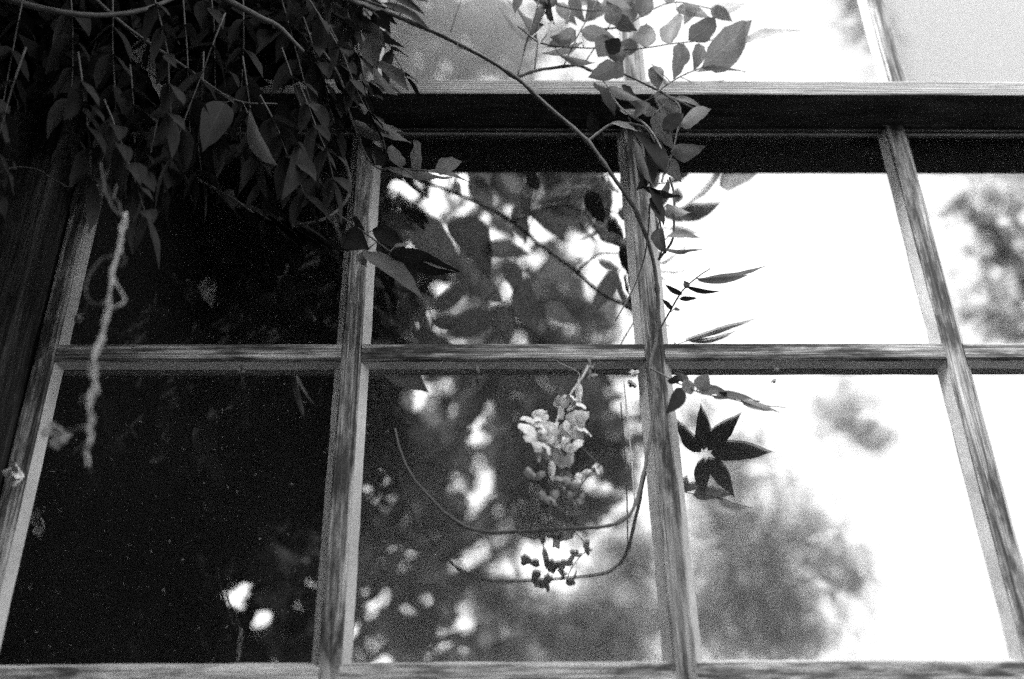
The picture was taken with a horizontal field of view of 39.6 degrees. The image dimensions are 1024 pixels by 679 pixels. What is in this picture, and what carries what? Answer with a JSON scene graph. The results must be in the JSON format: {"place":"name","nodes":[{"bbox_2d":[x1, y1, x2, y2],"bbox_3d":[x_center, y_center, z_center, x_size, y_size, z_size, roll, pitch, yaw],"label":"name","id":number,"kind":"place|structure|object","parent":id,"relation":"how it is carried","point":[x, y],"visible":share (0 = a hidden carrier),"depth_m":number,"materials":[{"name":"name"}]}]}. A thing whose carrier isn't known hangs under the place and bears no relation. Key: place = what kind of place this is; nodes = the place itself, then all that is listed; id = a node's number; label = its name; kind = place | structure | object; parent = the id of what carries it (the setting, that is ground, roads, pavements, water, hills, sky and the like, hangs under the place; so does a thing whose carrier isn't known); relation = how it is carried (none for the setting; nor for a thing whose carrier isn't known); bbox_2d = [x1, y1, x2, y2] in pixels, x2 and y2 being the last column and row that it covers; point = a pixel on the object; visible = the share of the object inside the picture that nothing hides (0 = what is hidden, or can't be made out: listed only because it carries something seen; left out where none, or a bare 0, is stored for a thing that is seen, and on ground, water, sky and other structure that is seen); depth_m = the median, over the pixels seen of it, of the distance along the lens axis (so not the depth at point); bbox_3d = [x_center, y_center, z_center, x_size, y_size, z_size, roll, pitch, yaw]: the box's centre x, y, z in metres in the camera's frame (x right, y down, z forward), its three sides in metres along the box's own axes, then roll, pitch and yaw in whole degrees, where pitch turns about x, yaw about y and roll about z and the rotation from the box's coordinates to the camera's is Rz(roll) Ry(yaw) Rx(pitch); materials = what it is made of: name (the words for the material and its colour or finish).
{"place":"outdoors","nodes":[
{"label":"outdoors","id":0,"kind":"place"},
{"bbox_2d":[0,166,210,664],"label":"room side wall","id":1,"kind":"structure","parent":0,"point":[93,577],"depth_m":3.89,"materials":[{"name":"black glass"}]},
{"bbox_2d":[157,306,1023,663],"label":"room back wall","id":2,"kind":"structure","parent":0,"point":[829,516],"depth_m":4.76,"materials":[{"name":"glass"}]},
{"bbox_2d":[184,146,1023,306],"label":"room ceiling","id":3,"kind":"structure","parent":0,"point":[527,227],"depth_m":5.04,"materials":[{"name":"white glass"}]},
{"label":"ground","id":4,"kind":"structure","parent":0,"visible":0},
{"bbox_2d":[0,72,89,495],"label":"corner post","id":5,"kind":"object","parent":4,"relation":"on","point":[33,225],"visible":0.41,"depth_m":2.14,"materials":[{"name":"black wood"}]},
{"bbox_2d":[0,0,335,140],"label":"wisteria canopy","id":6,"kind":"object","parent":4,"relation":"on","point":[37,53],"visible":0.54,"depth_m":2.20,"materials":[{"name":"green plant"}]},
{"bbox_2d":[10,165,126,465],"bbox_3d":[-0.576,-0.060,1.796,0.092,0.787,0.499,27,-47,-31],"label":"dry vine","id":7,"kind":"object","parent":6,"relation":"hanging from","point":[111,278],"visible":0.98,"depth_m":1.53,"materials":[{"name":"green plant"}]},
{"bbox_2d":[39,421,71,449],"bbox_3d":[-0.510,0.105,1.595,0.029,0.040,0.030,-25,-44,27],"label":"dried flower","id":8,"kind":"object","parent":7,"relation":"attached to","point":[59,434],"visible":1,"depth_m":1.59,"materials":[{"name":"grey plant"}]},
{"bbox_2d":[0,0,207,267],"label":"wisteria shoot","id":9,"kind":"object","parent":6,"relation":"attached to","point":[119,152],"visible":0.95,"depth_m":1.98,"materials":[{"name":"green plant"}]},
{"bbox_2d":[47,0,307,218],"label":"wisteria spray","id":10,"kind":"object","parent":6,"relation":"attached to","point":[216,119],"visible":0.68,"depth_m":2.05,"materials":[{"name":"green plant"}]},
{"bbox_2d":[107,0,392,259],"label":"wisteria shoot","id":11,"kind":"object","parent":6,"relation":"hanging from","point":[311,186],"visible":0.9,"depth_m":2.07,"materials":[{"name":"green plant"}]},
{"bbox_2d":[194,140,459,300],"bbox_3d":[-0.279,-0.189,2.135,0.405,0.316,0.055,2,-39,-5],"label":"wisteria spray","id":12,"kind":"object","parent":11,"relation":"attached to","point":[400,263],"visible":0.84,"depth_m":2.11,"materials":[{"name":"grey plant"}]},
{"bbox_2d":[299,0,429,165],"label":"wisteria shoot","id":13,"kind":"object","parent":6,"relation":"attached to","point":[316,71],"visible":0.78,"depth_m":2.24,"materials":[{"name":"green plant"}]},
{"bbox_2d":[294,0,472,183],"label":"wisteria spray","id":14,"kind":"object","parent":6,"relation":"hanging from","point":[376,36],"visible":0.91,"depth_m":2.21,"materials":[{"name":"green plant"}]},
{"bbox_2d":[343,0,692,533],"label":"climbing vine","id":15,"kind":"object","parent":6,"relation":"attached to","point":[532,91],"visible":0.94,"depth_m":2.17,"materials":[{"name":"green plant"}]},
{"bbox_2d":[518,362,603,507],"bbox_3d":[0.061,0.114,1.924,0.120,0.267,0.062,5,-39,-8],"label":"flower raceme","id":16,"kind":"object","parent":15,"relation":"hanging from","point":[548,434],"visible":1,"depth_m":1.90,"materials":[{"name":"white plant"}]},
{"bbox_2d":[582,359,597,380],"bbox_3d":[0.112,0.044,2.030,0.016,0.033,0.020,21,-44,-25],"label":"dried flower","id":17,"kind":"object","parent":16,"relation":"attached to","point":[589,374],"visible":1,"depth_m":2.03,"materials":[{"name":"grey plant"}]},
{"bbox_2d":[498,0,637,80],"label":"wisteria spray","id":18,"kind":"object","parent":15,"relation":"attached to","point":[608,44],"visible":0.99,"depth_m":2.33,"materials":[{"name":"grey plant"}]},
{"bbox_2d":[586,83,710,257],"bbox_3d":[0.219,-0.268,2.206,0.196,0.402,0.098,0,-39,-1],"label":"wisteria spray","id":19,"kind":"object","parent":15,"relation":"attached to","point":[666,118],"visible":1,"depth_m":2.22,"materials":[{"name":"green plant"}]},
{"bbox_2d":[604,0,799,97],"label":"wisteria spray","id":20,"kind":"object","parent":15,"relation":"attached to","point":[725,49],"visible":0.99,"depth_m":2.35,"materials":[{"name":"grey plant"}]},
{"bbox_2d":[658,264,768,331],"bbox_3d":[0.302,-0.073,2.132,0.180,0.113,0.038,-6,-39,5],"label":"wisteria spray","id":21,"kind":"object","parent":15,"relation":"attached to","point":[722,278],"visible":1,"depth_m":2.13,"materials":[{"name":"grey plant"}]},
{"bbox_2d":[650,368,785,413],"bbox_3d":[0.295,0.072,2.004,0.186,0.147,0.118,0,-39,-1],"label":"wisteria spray","id":22,"kind":"object","parent":15,"relation":"attached to","point":[701,384],"visible":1,"depth_m":1.95,"materials":[{"name":"grey plant"}]},
{"bbox_3d":[-0.412,1.389,1.093,9.600,2.200,0.140,0,-39,-1],"label":"house wall","id":23,"kind":"object","parent":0,"visible":0},
{"bbox_3d":[0.488,0.507,1.727,2.368,0.061,0.096,0,-39,-1],"label":"window sill","id":24,"kind":"object","parent":23,"relation":"attached to","visible":0},
{"bbox_2d":[0,125,1023,678],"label":"timber window","id":25,"kind":"structure","parent":24,"relation":"on","point":[978,175],"depth_m":2.10,"materials":[{"name":"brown wood"}]},
{"bbox_2d":[2,461,24,486],"bbox_3d":[-0.673,0.182,1.911,0.031,0.037,0.038,0,-39,-1],"label":"dried flower","id":26,"kind":"object","parent":25,"relation":"attached to","point":[14,473],"visible":1,"depth_m":1.91,"materials":[{"name":"grey plant"}]},
{"bbox_2d":[73,313,84,322],"bbox_3d":[-0.643,-0.032,2.114,0.013,0.016,0.018,28,-47,-31],"label":"dried flower","id":27,"kind":"object","parent":25,"relation":"attached to","point":[78,318],"visible":1,"depth_m":2.11,"materials":[{"name":"grey plant"}]},
{"bbox_2d":[474,366,479,372],"bbox_3d":[-0.052,0.044,2.099,0.009,0.012,0.007,0,-39,-1],"label":"dried flower","id":28,"kind":"object","parent":25,"relation":"attached to","point":[476,369],"visible":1,"depth_m":2.10,"materials":[{"name":"grey plant"}]},
{"bbox_2d":[90,80,1023,146],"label":"transom beam","id":29,"kind":"structure","parent":25,"relation":"attached to","point":[952,107],"depth_m":2.40,"materials":[{"name":"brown wood"}]},
{"bbox_2d":[264,0,1023,81],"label":"window","id":30,"kind":"structure","parent":29,"relation":"on","point":[914,40],"depth_m":2.50,"materials":[{"name":"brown glass"}]},
{"bbox_2d":[629,369,639,375],"bbox_3d":[0.180,0.048,2.100,0.015,0.013,0.008,0,-39,-1],"label":"dried flower","id":31,"kind":"object","parent":25,"relation":"attached to","point":[633,372],"visible":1,"depth_m":2.10,"materials":[{"name":"white plant"}]}
]}

